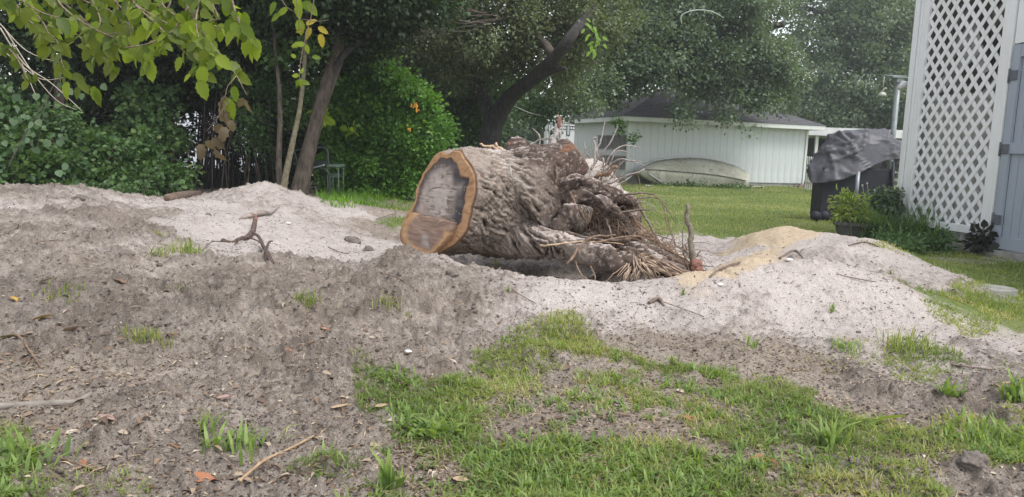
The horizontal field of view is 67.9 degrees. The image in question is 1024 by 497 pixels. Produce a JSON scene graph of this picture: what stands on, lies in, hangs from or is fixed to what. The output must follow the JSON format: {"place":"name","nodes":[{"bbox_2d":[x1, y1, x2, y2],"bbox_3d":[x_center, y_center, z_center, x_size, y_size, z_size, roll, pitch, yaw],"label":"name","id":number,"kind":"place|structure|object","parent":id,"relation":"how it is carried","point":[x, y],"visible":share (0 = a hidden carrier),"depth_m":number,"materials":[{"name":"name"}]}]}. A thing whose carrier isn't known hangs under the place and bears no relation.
{"place":"outdoors","nodes":[
{"label":"outdoors","id":0,"kind":"place"},
{"bbox_2d":[0,23,81,110],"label":"arching cane vine","id":1,"kind":"object","parent":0,"point":[26,64],"visible":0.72,"depth_m":7.67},
{"bbox_2d":[175,112,257,171],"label":"white house","id":2,"kind":"structure","parent":0,"point":[189,123],"depth_m":23.88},
{"bbox_2d":[312,187,415,207],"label":"shaded grass","id":3,"kind":"structure","parent":0,"point":[342,197],"depth_m":12.69,"materials":[{"name":"plant"}]},
{"bbox_2d":[1,0,879,134],"label":"sky","id":4,"kind":"structure","parent":0,"point":[778,32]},
{"bbox_2d":[0,168,1023,496],"bbox_3d":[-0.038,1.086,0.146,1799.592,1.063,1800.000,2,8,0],"label":"ground","id":5,"kind":"structure","parent":0,"point":[746,286],"depth_m":4.71,"materials":[{"name":"soil"}]},
{"bbox_2d":[0,334,27,337],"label":"fallen leaf","id":6,"kind":"object","parent":5,"relation":"on","point":[11,335],"visible":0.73,"depth_m":4.04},
{"bbox_2d":[0,333,41,367],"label":"stick","id":7,"kind":"object","parent":5,"relation":"on","point":[27,347],"visible":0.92,"depth_m":3.95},
{"bbox_2d":[0,424,87,476],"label":"weed","id":8,"kind":"object","parent":5,"relation":"on","point":[10,445],"visible":0.92,"depth_m":2.81,"materials":[{"name":"green plant"}]},
{"bbox_2d":[0,391,92,409],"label":"stick","id":9,"kind":"object","parent":5,"relation":"on","point":[9,405],"visible":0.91,"depth_m":3.35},
{"bbox_2d":[0,81,96,186],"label":"shrub","id":10,"kind":"object","parent":5,"relation":"on","point":[28,165],"visible":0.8,"depth_m":9.72,"materials":[{"name":"green plant"}]},
{"bbox_2d":[0,80,106,176],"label":"heart leaf vine","id":11,"kind":"object","parent":10,"relation":"attached to","point":[14,121],"visible":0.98,"depth_m":9.29,"materials":[{"name":"green plant"}]},
{"bbox_2d":[32,278,88,308],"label":"grass tuft","id":12,"kind":"object","parent":5,"relation":"on","point":[65,287],"visible":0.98,"depth_m":4.58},
{"bbox_2d":[0,441,127,487],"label":"stick","id":13,"kind":"object","parent":5,"relation":"on","point":[74,462],"visible":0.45,"depth_m":2.81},
{"bbox_2d":[63,326,85,330],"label":"fallen leaf","id":14,"kind":"object","parent":5,"relation":"on","point":[68,328],"visible":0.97,"depth_m":4.22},
{"bbox_2d":[0,172,155,195],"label":"shrub","id":15,"kind":"object","parent":5,"relation":"on","point":[123,188],"visible":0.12,"depth_m":9.47,"materials":[{"name":"green plant"}]},
{"bbox_2d":[71,194,89,201],"bbox_3d":[-4.508,-0.516,7.940,0.181,0.114,0.142,2,8,0],"label":"soil clod","id":16,"kind":"object","parent":5,"relation":"on","point":[82,197],"visible":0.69,"depth_m":7.89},
{"bbox_2d":[38,103,149,191],"bbox_3d":[-5.859,-1.258,10.363,2.611,1.438,1.214,9,10,42],"label":"shrub","id":17,"kind":"object","parent":5,"relation":"on","point":[96,142],"visible":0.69,"depth_m":10.15,"materials":[{"name":"green plant"}]},
{"bbox_2d":[99,414,114,420],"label":"fallen leaf","id":18,"kind":"object","parent":5,"relation":"on","point":[111,417],"visible":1,"depth_m":3.21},
{"bbox_2d":[118,249,135,256],"bbox_3d":[-2.680,0.042,5.294,0.115,0.074,0.086,2,8,0],"label":"soil clod","id":19,"kind":"object","parent":5,"relation":"on","point":[127,252],"visible":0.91,"depth_m":5.27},
{"bbox_2d":[94,76,197,192],"bbox_3d":[-6.125,-1.880,12.759,1.731,2.001,1.576,2,8,0],"label":"shrub","id":20,"kind":"object","parent":5,"relation":"on","point":[139,103],"visible":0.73,"depth_m":12.56,"materials":[{"name":"green plant"}]},
{"bbox_2d":[0,0,300,179],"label":"canopy tree","id":21,"kind":"object","parent":5,"relation":"on","point":[167,75],"visible":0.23,"depth_m":12.96,"materials":[{"name":"green plant"}]},
{"bbox_2d":[0,0,261,160],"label":"overhanging branch","id":22,"kind":"object","parent":21,"relation":"attached to","point":[190,31],"visible":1,"depth_m":3.40,"materials":[{"name":"green plant"}]},
{"bbox_2d":[269,0,327,87],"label":"hanging vine spray","id":23,"kind":"object","parent":22,"relation":"attached to","point":[308,6],"visible":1,"depth_m":3.20,"materials":[{"name":"green plant"}]},
{"bbox_2d":[115,321,187,348],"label":"grass tuft","id":24,"kind":"object","parent":5,"relation":"on","point":[152,336],"visible":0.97,"depth_m":4.16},
{"bbox_2d":[101,120,205,195],"bbox_3d":[-5.337,-1.207,10.865,1.316,1.239,2.227,4,8,11],"label":"shrub","id":25,"kind":"object","parent":5,"relation":"on","point":[155,173],"visible":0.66,"depth_m":10.93,"materials":[{"name":"green plant"}]},
{"bbox_2d":[141,242,174,258],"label":"grass tuft","id":26,"kind":"object","parent":5,"relation":"on","point":[159,252],"visible":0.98,"depth_m":5.45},
{"bbox_2d":[163,190,202,200],"bbox_3d":[-4.602,-0.766,10.849,0.181,0.316,3.940,0,8,-17],"label":"log","id":27,"kind":"object","parent":5,"relation":"on","point":[177,195],"visible":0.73,"depth_m":9.29,"materials":[{"name":"brown wood"}]},
{"bbox_2d":[157,235,217,255],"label":"grass tuft","id":28,"kind":"object","parent":5,"relation":"on","point":[185,248],"visible":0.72,"depth_m":5.81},
{"bbox_2d":[194,471,214,481],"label":"fallen leaf","id":29,"kind":"object","parent":5,"relation":"on","point":[201,475],"visible":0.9,"depth_m":2.73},
{"bbox_2d":[188,407,232,438],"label":"weed","id":30,"kind":"object","parent":5,"relation":"on","point":[201,424],"visible":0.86,"depth_m":3.16,"materials":[{"name":"green plant"}]},
{"bbox_2d":[189,95,262,188],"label":"thicket canes","id":31,"kind":"object","parent":5,"relation":"on","point":[206,176],"visible":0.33,"depth_m":14.88,"materials":[{"name":"brown wood"}]},
{"bbox_2d":[0,58,452,188],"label":"dark thicket","id":32,"kind":"object","parent":5,"relation":"on","point":[193,109],"visible":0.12,"depth_m":16.07,"materials":[{"name":"green plant"}]},
{"bbox_2d":[202,214,257,250],"bbox_3d":[-2.611,-0.116,6.938,0.199,0.230,1.831,2,8,-3],"label":"root piece","id":33,"kind":"object","parent":5,"relation":"on","point":[253,228],"visible":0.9,"depth_m":7.40,"materials":[{"name":"brown wood"}]},
{"bbox_2d":[200,417,302,466],"bbox_3d":[-1.069,0.756,3.062,0.399,0.135,0.296,2,8,0],"label":"weed","id":34,"kind":"object","parent":5,"relation":"on","point":[250,444],"visible":0.92,"depth_m":3.04,"materials":[{"name":"green plant"}]},
{"bbox_2d":[243,231,274,263],"bbox_3d":[-2.128,-0.001,6.355,0.264,0.111,1.809,0,8,-18],"label":"forked root","id":35,"kind":"object","parent":5,"relation":"on","point":[268,256],"visible":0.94,"depth_m":6.64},
{"bbox_2d":[239,205,279,219],"bbox_3d":[-2.800,-0.420,8.621,0.148,0.087,1.288,2,8,0],"label":"bark crust","id":36,"kind":"object","parent":5,"relation":"on","point":[257,213],"visible":0.98,"depth_m":8.22},
{"bbox_2d":[194,45,335,190],"bbox_3d":[-4.414,-2.254,13.425,2.372,2.681,1.627,2,8,0],"label":"shrub","id":37,"kind":"object","parent":5,"relation":"on","point":[264,88],"visible":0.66,"depth_m":13.29,"materials":[{"name":"green plant"}]},
{"bbox_2d":[238,435,313,481],"bbox_3d":[-0.913,0.805,2.930,0.052,0.053,0.524,4,8,14],"label":"stick","id":38,"kind":"object","parent":5,"relation":"on","point":[251,470],"visible":0.94,"depth_m":2.89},
{"bbox_2d":[235,0,317,184],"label":"sapling","id":39,"kind":"object","parent":5,"relation":"on","point":[275,52],"visible":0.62,"depth_m":12.17,"materials":[{"name":"green plant"}]},
{"bbox_2d":[254,123,330,195],"bbox_3d":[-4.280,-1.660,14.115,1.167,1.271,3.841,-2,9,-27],"label":"patio chair","id":40,"kind":"object","parent":5,"relation":"on","point":[323,162],"visible":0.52,"depth_m":12.70,"materials":[{"name":"silver metal"}]},
{"bbox_2d":[117,0,478,194],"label":"tree","id":41,"kind":"object","parent":5,"relation":"on","point":[357,25],"visible":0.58,"depth_m":12.48,"materials":[{"name":"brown plant"}]},
{"bbox_2d":[278,0,336,186],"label":"sapling","id":42,"kind":"object","parent":5,"relation":"on","point":[291,147],"visible":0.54,"depth_m":11.89,"materials":[{"name":"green plant"}]},
{"bbox_2d":[294,283,338,310],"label":"grass tuft","id":43,"kind":"object","parent":5,"relation":"on","point":[309,301],"visible":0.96,"depth_m":4.79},
{"bbox_2d":[326,164,344,192],"bbox_3d":[-3.188,-1.221,13.736,0.229,0.604,0.450,2,8,0],"label":"side table","id":44,"kind":"object","parent":5,"relation":"on","point":[336,165],"visible":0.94,"depth_m":13.54,"materials":[{"name":"grey metal"}]},
{"bbox_2d":[344,236,360,243],"bbox_3d":[-1.720,-0.072,8.180,0.195,0.131,0.144,2,8,0],"label":"soil clod","id":45,"kind":"object","parent":5,"relation":"on","point":[353,239],"visible":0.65,"depth_m":8.13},
{"bbox_2d":[362,245,374,250],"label":"soil clod","id":46,"kind":"object","parent":5,"relation":"on","point":[368,248],"visible":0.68,"depth_m":7.81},
{"bbox_2d":[306,45,463,199],"bbox_3d":[-2.763,-2.556,14.949,3.373,3.334,2.765,-3,9,-33],"label":"flowering shrub","id":47,"kind":"object","parent":5,"relation":"on","point":[401,124],"visible":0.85,"depth_m":14.64,"materials":[{"name":"green plant"}]},
{"bbox_2d":[372,288,401,311],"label":"grass tuft","id":48,"kind":"object","parent":5,"relation":"on","point":[380,302],"visible":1,"depth_m":4.84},
{"bbox_2d":[369,447,406,490],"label":"weed","id":49,"kind":"object","parent":5,"relation":"on","point":[387,475],"visible":0.88,"depth_m":2.72,"materials":[{"name":"green plant"}]},
{"bbox_2d":[380,272,417,290],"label":"twig","id":50,"kind":"object","parent":5,"relation":"on","point":[396,277],"visible":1,"depth_m":5.05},
{"bbox_2d":[398,412,465,438],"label":"weed","id":51,"kind":"object","parent":5,"relation":"on","point":[442,425],"visible":0.77,"depth_m":3.27,"materials":[{"name":"green plant"}]},
{"bbox_2d":[0,69,898,176],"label":"woods","id":52,"kind":"object","parent":5,"relation":"on","point":[531,138],"visible":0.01,"depth_m":54.25,"materials":[{"name":"green plant"}]},
{"bbox_2d":[445,269,458,277],"bbox_3d":[-0.426,0.181,5.418,0.103,0.069,0.076,2,8,0],"label":"soil clod","id":53,"kind":"object","parent":5,"relation":"on","point":[451,273],"visible":0.98,"depth_m":5.39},
{"bbox_2d":[453,476,468,480],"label":"fallen leaf","id":54,"kind":"object","parent":5,"relation":"on","point":[459,479],"visible":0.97,"depth_m":2.80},
{"bbox_2d":[396,36,580,149],"bbox_3d":[-1.114,-4.817,24.661,9.333,5.365,4.877,-4,10,-38],"label":"woodland bush","id":55,"kind":"object","parent":5,"relation":"on","point":[465,110],"visible":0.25,"depth_m":23.61,"materials":[{"name":"green plant"}]},
{"bbox_2d":[364,0,654,149],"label":"leaning oak","id":56,"kind":"object","parent":5,"relation":"on","point":[528,26],"visible":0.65,"depth_m":19.00,"materials":[{"name":"green plant"}]},
{"bbox_2d":[581,18,607,58],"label":"lime vine sprig","id":57,"kind":"object","parent":56,"relation":"attached to","point":[598,40],"visible":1,"depth_m":16.00,"materials":[{"name":"green plant"}]},
{"bbox_2d":[0,240,1023,496],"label":"yard grass","id":58,"kind":"structure","parent":5,"relation":"on","point":[572,346],"depth_m":3.46,"materials":[{"name":"plant"}]},
{"bbox_2d":[0,333,1023,496],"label":"broad weeds","id":59,"kind":"object","parent":5,"relation":"on","point":[407,412],"visible":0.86,"depth_m":3.13,"materials":[{"name":"green plant"}]},
{"bbox_2d":[0,226,1023,496],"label":"wood chips","id":60,"kind":"object","parent":5,"relation":"on","point":[424,488],"visible":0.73,"depth_m":3.50,"materials":[{"name":"wood"}]},
{"bbox_2d":[0,281,1023,496],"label":"leaf litter","id":61,"kind":"object","parent":5,"relation":"on","point":[156,460],"visible":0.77,"depth_m":3.38,"materials":[{"name":"plant"}]},
{"bbox_2d":[0,224,1023,496],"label":"straw","id":62,"kind":"object","parent":5,"relation":"on","point":[494,394],"visible":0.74,"depth_m":3.53,"materials":[{"name":"plant"}]},
{"bbox_2d":[0,190,1023,496],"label":"root fibres","id":63,"kind":"object","parent":5,"relation":"on","point":[490,366],"visible":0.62,"depth_m":3.95,"materials":[{"name":"plant"}]},
{"bbox_2d":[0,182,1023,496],"bbox_3d":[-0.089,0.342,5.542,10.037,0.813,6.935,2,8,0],"label":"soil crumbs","id":64,"kind":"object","parent":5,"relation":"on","point":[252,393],"visible":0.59,"depth_m":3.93,"materials":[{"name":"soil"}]},
{"bbox_2d":[20,206,1013,463],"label":"sand crumbs","id":65,"kind":"object","parent":5,"relation":"on","point":[452,262],"visible":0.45,"depth_m":5.47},
{"bbox_2d":[544,115,574,143],"bbox_3d":[3.255,-5.812,42.292,2.840,2.950,4.540,2,8,0],"label":"camper","id":66,"kind":"object","parent":5,"relation":"on","point":[568,131],"visible":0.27,"depth_m":40.00,"materials":[{"name":"white metal"}]},
{"bbox_2d":[566,125,569,135],"bbox_3d":[2.961,-6.205,39.973,0.190,0.528,0.045,2,8,0],"label":"window","id":67,"kind":"structure","parent":66,"relation":"in","point":[568,126],"depth_m":39.96,"materials":[{"name":"grey glass"}]},
{"bbox_2d":[400,114,726,280],"bbox_3d":[0.664,-0.391,6.915,2.507,1.698,2.615,-4,10,-37],"label":"uprooted stump","id":68,"kind":"object","parent":5,"relation":"on","point":[517,197],"visible":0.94,"depth_m":6.60,"materials":[{"name":"wood"}]},
{"bbox_2d":[534,308,599,342],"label":"grass tuft","id":69,"kind":"object","parent":5,"relation":"on","point":[565,329],"visible":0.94,"depth_m":4.86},
{"bbox_2d":[595,272,603,278],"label":"soil clod","id":70,"kind":"object","parent":5,"relation":"on","point":[598,275],"visible":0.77,"depth_m":7.17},
{"bbox_2d":[630,172,644,183],"bbox_3d":[4.740,-2.598,28.701,0.672,0.606,0.032,0,8,-17],"label":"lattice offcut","id":71,"kind":"object","parent":5,"relation":"on","point":[634,179],"visible":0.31,"depth_m":28.67,"materials":[{"name":"grey wood"}]},
{"bbox_2d":[647,296,664,305],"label":"twig","id":72,"kind":"object","parent":5,"relation":"on","point":[654,299],"visible":1,"depth_m":5.32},
{"bbox_2d":[547,0,817,138],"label":"spreading oak","id":73,"kind":"object","parent":5,"relation":"on","point":[699,50],"visible":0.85,"depth_m":26.41,"materials":[{"name":"green plant"}]},
{"bbox_2d":[608,117,641,147],"bbox_3d":[3.572,-3.666,23.987,1.140,0.989,0.642,2,8,0],"label":"hanging oak spray","id":74,"kind":"object","parent":73,"relation":"hanging from","point":[616,122],"visible":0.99,"depth_m":23.97,"materials":[{"name":"green plant"}]},
{"bbox_2d":[663,301,703,316],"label":"twig","id":75,"kind":"object","parent":5,"relation":"on","point":[680,307],"visible":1,"depth_m":5.23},
{"bbox_2d":[634,156,748,185],"bbox_3d":[6.984,-2.912,29.075,5.424,1.205,0.846,0,8,-17],"label":"boat","id":76,"kind":"object","parent":5,"relation":"on","point":[672,170],"visible":0.84,"depth_m":28.89,"materials":[{"name":"plastic"}]},
{"bbox_2d":[561,89,826,186],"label":"shed","id":77,"kind":"structure","parent":5,"relation":"on","point":[774,153],"depth_m":30.14,"materials":[{"name":"wood"}]},
{"bbox_2d":[365,182,1023,316],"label":"lawn grass","id":78,"kind":"structure","parent":5,"relation":"on","point":[947,265],"depth_m":14.43,"materials":[{"name":"plant"}]},
{"bbox_2d":[655,178,768,189],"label":"creeping weeds","id":79,"kind":"object","parent":5,"relation":"on","point":[689,184],"visible":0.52,"depth_m":27.55,"materials":[{"name":"green plant"}]},
{"bbox_2d":[709,261,740,277],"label":"twig","id":80,"kind":"object","parent":5,"relation":"on","point":[720,268],"visible":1,"depth_m":5.84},
{"bbox_2d":[743,331,758,348],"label":"grass tuft","id":81,"kind":"object","parent":5,"relation":"on","point":[753,345],"visible":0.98,"depth_m":4.80,"materials":[{"name":"green plant"}]},
{"bbox_2d":[752,454,779,465],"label":"fallen leaf","id":82,"kind":"object","parent":5,"relation":"on","point":[773,461],"visible":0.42,"depth_m":3.11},
{"bbox_2d":[779,249,803,258],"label":"twig","id":83,"kind":"object","parent":5,"relation":"on","point":[789,252],"visible":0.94,"depth_m":6.87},
{"bbox_2d":[793,179,810,187],"bbox_3d":[11.872,-2.661,30.613,1.106,0.415,0.245,0,8,-17],"label":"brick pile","id":84,"kind":"object","parent":5,"relation":"on","point":[801,185],"visible":0.33,"depth_m":30.56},
{"bbox_2d":[804,156,813,189],"bbox_3d":[10.853,-2.530,26.082,0.042,1.200,4.428,2,8,2],"label":"picket fence","id":85,"kind":"object","parent":5,"relation":"on","point":[808,186],"visible":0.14,"depth_m":28.05,"materials":[{"name":"white paint"}]},
{"bbox_2d":[795,415,857,449],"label":"weed","id":86,"kind":"object","parent":5,"relation":"on","point":[826,436],"visible":0.83,"depth_m":3.25,"materials":[{"name":"green plant"}]},
{"bbox_2d":[829,302,835,313],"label":"grass tuft","id":87,"kind":"object","parent":5,"relation":"on","point":[833,307],"visible":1,"depth_m":5.43,"materials":[{"name":"green plant"}]},
{"bbox_2d":[774,0,915,168],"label":"tall oak","id":88,"kind":"object","parent":5,"relation":"on","point":[868,41],"visible":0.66,"depth_m":40.68,"materials":[{"name":"green plant"}]},
{"bbox_2d":[820,335,878,357],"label":"grass tuft","id":89,"kind":"object","parent":5,"relation":"on","point":[842,345],"visible":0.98,"depth_m":4.91,"materials":[{"name":"green plant"}]},
{"bbox_2d":[806,128,901,220],"bbox_3d":[6.747,-1.464,14.903,2.214,1.831,1.322,-2,9,-30],"label":"covered grill","id":90,"kind":"object","parent":5,"relation":"on","point":[846,158],"visible":0.9,"depth_m":14.64,"materials":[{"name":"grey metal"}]},
{"bbox_2d":[805,127,902,173],"bbox_3d":[15.317,-4.218,35.181,4.892,2.525,4.000,2,8,0],"label":"neighbour carport","id":91,"kind":"object","parent":5,"relation":"on","point":[815,144],"visible":0.14,"depth_m":33.38,"materials":[{"name":"white paint"}]},
{"bbox_2d":[838,274,875,281],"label":"twig","id":92,"kind":"object","parent":5,"relation":"on","point":[856,278],"visible":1,"depth_m":5.86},
{"bbox_2d":[827,184,888,237],"bbox_3d":[5.379,-0.558,11.671,1.034,0.862,0.687,2,8,0],"label":"planter","id":93,"kind":"object","parent":5,"relation":"on","point":[842,224],"visible":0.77,"depth_m":11.62,"materials":[{"name":"green plant"}]},
{"bbox_2d":[848,241,879,246],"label":"twig","id":94,"kind":"object","parent":5,"relation":"on","point":[863,242],"visible":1,"depth_m":7.95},
{"bbox_2d":[838,415,906,430],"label":"grass stalk","id":95,"kind":"object","parent":5,"relation":"on","point":[887,417],"depth_m":3.56,"materials":[{"name":"green plant"}]},
{"bbox_2d":[830,200,928,241],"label":"strap leaf plant","id":96,"kind":"object","parent":5,"relation":"on","point":[876,226],"visible":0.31,"depth_m":11.36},
{"bbox_2d":[866,181,906,221],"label":"border shrub","id":97,"kind":"object","parent":5,"relation":"on","point":[885,197],"visible":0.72,"depth_m":11.88,"materials":[{"name":"green plant"}]},
{"bbox_2d":[878,75,907,168],"bbox_3d":[7.767,-2.087,15.773,0.575,2.961,0.216,2,8,0],"label":"metal pole","id":98,"kind":"object","parent":5,"relation":"on","point":[898,79],"visible":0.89,"depth_m":15.62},
{"bbox_2d":[859,195,953,244],"bbox_3d":[6.162,-0.417,11.434,2.403,0.796,1.771,2,8,0],"label":"strap leaf plant","id":99,"kind":"object","parent":5,"relation":"on","point":[921,223],"visible":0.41,"depth_m":11.32,"materials":[{"name":"plant"}]},
{"bbox_2d":[870,321,954,359],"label":"grass tuft","id":100,"kind":"object","parent":5,"relation":"on","point":[907,342],"visible":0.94,"depth_m":4.96,"materials":[{"name":"plant"}]},
{"bbox_2d":[870,222,962,255],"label":"ground cover","id":101,"kind":"object","parent":5,"relation":"on","point":[910,242],"visible":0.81,"depth_m":10.50,"materials":[{"name":"green plant"}]},
{"bbox_2d":[928,375,968,396],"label":"weed","id":102,"kind":"object","parent":5,"relation":"on","point":[946,389],"visible":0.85,"depth_m":3.94,"materials":[{"name":"green plant"}]},
{"bbox_2d":[922,257,993,264],"bbox_3d":[5.579,0.187,9.683,1.095,0.078,0.507,2,8,0],"label":"stepping stone","id":103,"kind":"object","parent":5,"relation":"on","point":[960,259],"visible":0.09,"depth_m":9.73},
{"bbox_2d":[917,356,998,369],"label":"twig","id":104,"kind":"object","parent":5,"relation":"on","point":[959,365],"visible":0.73,"depth_m":4.61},
{"bbox_2d":[896,0,1023,235],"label":"lattice wall","id":105,"kind":"structure","parent":5,"relation":"on","point":[1012,22],"depth_m":10.92,"materials":[{"name":"white plastic"}]},
{"bbox_2d":[912,0,1023,261],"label":"storage room","id":106,"kind":"object","parent":5,"relation":"on","point":[1012,255],"visible":0.26,"depth_m":11.29,"materials":[{"name":"white painted wood"},{"name":"concrete"}]},
{"bbox_2d":[897,81,907,90],"bbox_3d":[6.353,-2.646,12.354,0.156,0.156,0.140,0,8,-17],"label":"floodlight","id":107,"kind":"object","parent":106,"relation":"attached to","point":[902,85],"visible":0.9,"depth_m":12.32,"materials":[{"name":"white plastic"}]},
{"bbox_2d":[991,44,1023,252],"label":"storage door","id":108,"kind":"structure","parent":106,"relation":"in","point":[1012,233],"depth_m":9.96,"materials":[{"name":"blue paint"}]},
{"bbox_2d":[956,450,989,470],"bbox_3d":[1.837,0.848,3.031,0.123,0.084,0.105,2,8,0],"label":"soil clod","id":109,"kind":"object","parent":5,"relation":"on","point":[972,460],"visible":0.98,"depth_m":3.00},
{"bbox_2d":[958,219,1001,253],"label":"dark leaf plant","id":110,"kind":"object","parent":5,"relation":"on","point":[981,241],"visible":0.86,"depth_m":10.27,"materials":[{"name":"grey plant"}]},
{"bbox_2d":[943,406,1023,455],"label":"grass","id":111,"kind":"structure","parent":5,"relation":"on","point":[986,424],"depth_m":3.44,"materials":[{"name":"green plant"}]},
{"bbox_2d":[978,284,1017,297],"bbox_3d":[4.352,0.394,7.119,0.711,0.078,0.356,2,8,0],"label":"stepping stone","id":112,"kind":"object","parent":5,"relation":"on","point":[1004,290],"visible":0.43,"depth_m":7.00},
{"bbox_2d":[982,257,1018,262],"bbox_3d":[6.553,0.176,9.904,0.795,0.078,0.413,2,8,0],"label":"stepping stone","id":113,"kind":"object","parent":5,"relation":"on","point":[1002,260],"visible":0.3,"depth_m":9.81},
{"bbox_2d":[990,364,1023,402],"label":"weed","id":114,"kind":"object","parent":5,"relation":"on","point":[1012,389],"visible":0.93,"depth_m":3.98,"materials":[{"name":"green plant"}]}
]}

